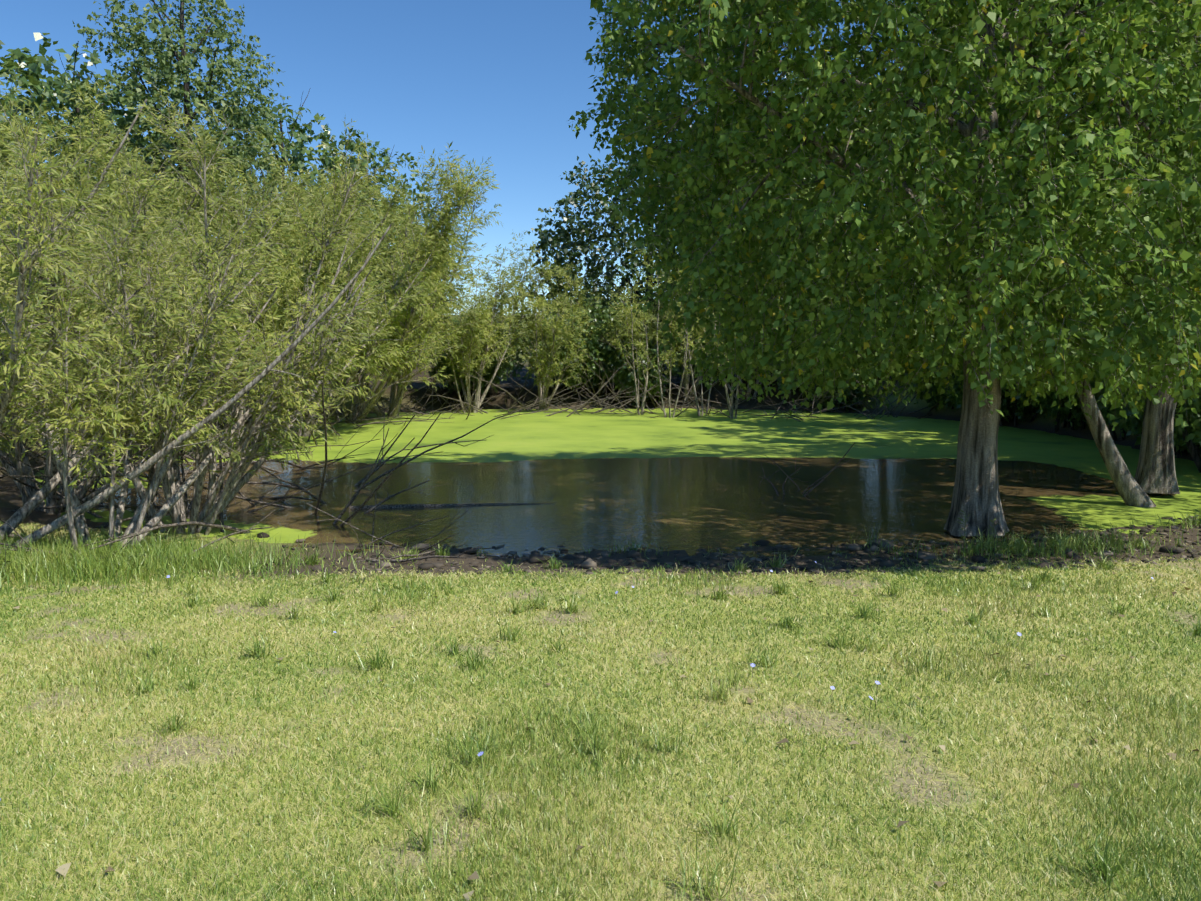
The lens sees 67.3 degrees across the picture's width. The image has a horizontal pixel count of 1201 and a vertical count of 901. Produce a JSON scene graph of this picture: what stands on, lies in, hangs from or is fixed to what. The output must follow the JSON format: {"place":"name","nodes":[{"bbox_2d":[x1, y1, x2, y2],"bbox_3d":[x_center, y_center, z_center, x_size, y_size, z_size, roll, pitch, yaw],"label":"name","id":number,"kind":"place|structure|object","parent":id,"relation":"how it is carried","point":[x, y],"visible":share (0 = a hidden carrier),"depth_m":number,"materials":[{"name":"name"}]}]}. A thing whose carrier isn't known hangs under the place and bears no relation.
{"place":"outdoors","nodes":[
{"label":"outdoors","id":0,"kind":"place"},
{"bbox_2d":[0,0,1172,314],"label":"sky","id":1,"kind":"structure","parent":0,"point":[503,80],"materials":[{"name":"blue"}]},
{"bbox_2d":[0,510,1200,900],"bbox_3d":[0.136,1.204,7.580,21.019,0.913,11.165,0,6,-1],"label":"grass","id":2,"kind":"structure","parent":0,"point":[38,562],"depth_m":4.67,"materials":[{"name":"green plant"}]},
{"bbox_2d":[0,307,1200,900],"bbox_3d":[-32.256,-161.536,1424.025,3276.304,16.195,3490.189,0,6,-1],"label":"ground","id":3,"kind":"structure","parent":0,"point":[10,499],"depth_m":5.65,"materials":[{"name":"green plant"}]},
{"bbox_2d":[63,0,292,407],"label":"tree","id":4,"kind":"object","parent":3,"relation":"on","point":[166,73],"depth_m":28.00,"materials":[{"name":"green plant"}]},
{"bbox_2d":[0,76,439,552],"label":"willows","id":5,"kind":"object","parent":3,"relation":"on","point":[33,299],"depth_m":11.20,"materials":[{"name":"green plant"}]},
{"bbox_2d":[0,81,436,487],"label":"willow leaves","id":6,"kind":"object","parent":5,"relation":"attached to","point":[128,348],"visible":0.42,"depth_m":11.09,"materials":[{"name":"green plant"}]},
{"bbox_2d":[0,61,779,456],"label":"willow shrubs","id":7,"kind":"object","parent":3,"relation":"on","point":[436,271],"depth_m":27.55,"materials":[{"name":"green plant"}]},
{"bbox_2d":[0,324,937,562],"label":"dead brush","id":8,"kind":"object","parent":3,"relation":"on","point":[182,454],"visible":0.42,"depth_m":16.52,"materials":[{"name":"brown wood"}]},
{"bbox_2d":[0,561,1153,799],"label":"flowers","id":9,"kind":"object","parent":3,"relation":"on","point":[752,665],"visible":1,"depth_m":5.07,"materials":[{"name":"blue plant"}]},
{"bbox_2d":[0,1,1200,384],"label":"trees","id":10,"kind":"object","parent":3,"relation":"on","point":[32,75],"depth_m":37.18,"materials":[{"name":"green plant"}]},
{"bbox_2d":[13,527,1198,900],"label":"fallen leaves","id":11,"kind":"object","parent":3,"relation":"on","point":[63,869],"visible":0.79,"depth_m":4.35,"materials":[{"name":"brown plant"}]},
{"bbox_2d":[524,111,867,379],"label":"tree","id":12,"kind":"object","parent":3,"relation":"on","point":[563,235],"depth_m":43.76,"materials":[{"name":"green plant"}]},
{"bbox_2d":[213,515,1200,574],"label":"mud clods","id":13,"kind":"object","parent":3,"relation":"on","point":[590,564],"visible":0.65,"depth_m":10.66,"materials":[{"name":"brown soil"}]},
{"bbox_2d":[426,276,1200,472],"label":"bushes","id":14,"kind":"object","parent":3,"relation":"on","point":[623,374],"depth_m":38.14,"materials":[{"name":"green plant"}]},
{"bbox_2d":[569,0,1200,536],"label":"cottonwood","id":15,"kind":"object","parent":3,"relation":"on","point":[897,158],"depth_m":9.59,"materials":[{"name":"green plant"}]},
{"bbox_2d":[568,0,1200,427],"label":"cottonwood leaves","id":16,"kind":"object","parent":15,"relation":"attached to","point":[1136,372],"visible":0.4,"depth_m":9.38,"materials":[{"name":"green plant"}]},
{"bbox_2d":[1000,5,1155,506],"bbox_3d":[7.484,-3.235,14.975,3.344,8.520,3.776,0,6,-1],"label":"leaning tree trunk","id":17,"kind":"object","parent":3,"relation":"on","point":[1131,491],"visible":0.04,"depth_m":14.53,"materials":[{"name":"grey plant"}]},
{"bbox_2d":[34,408,1200,558],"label":"pond water","id":18,"kind":"structure","parent":0,"point":[688,481],"depth_m":16.85,"materials":[{"name":"green liquid"}]}
]}

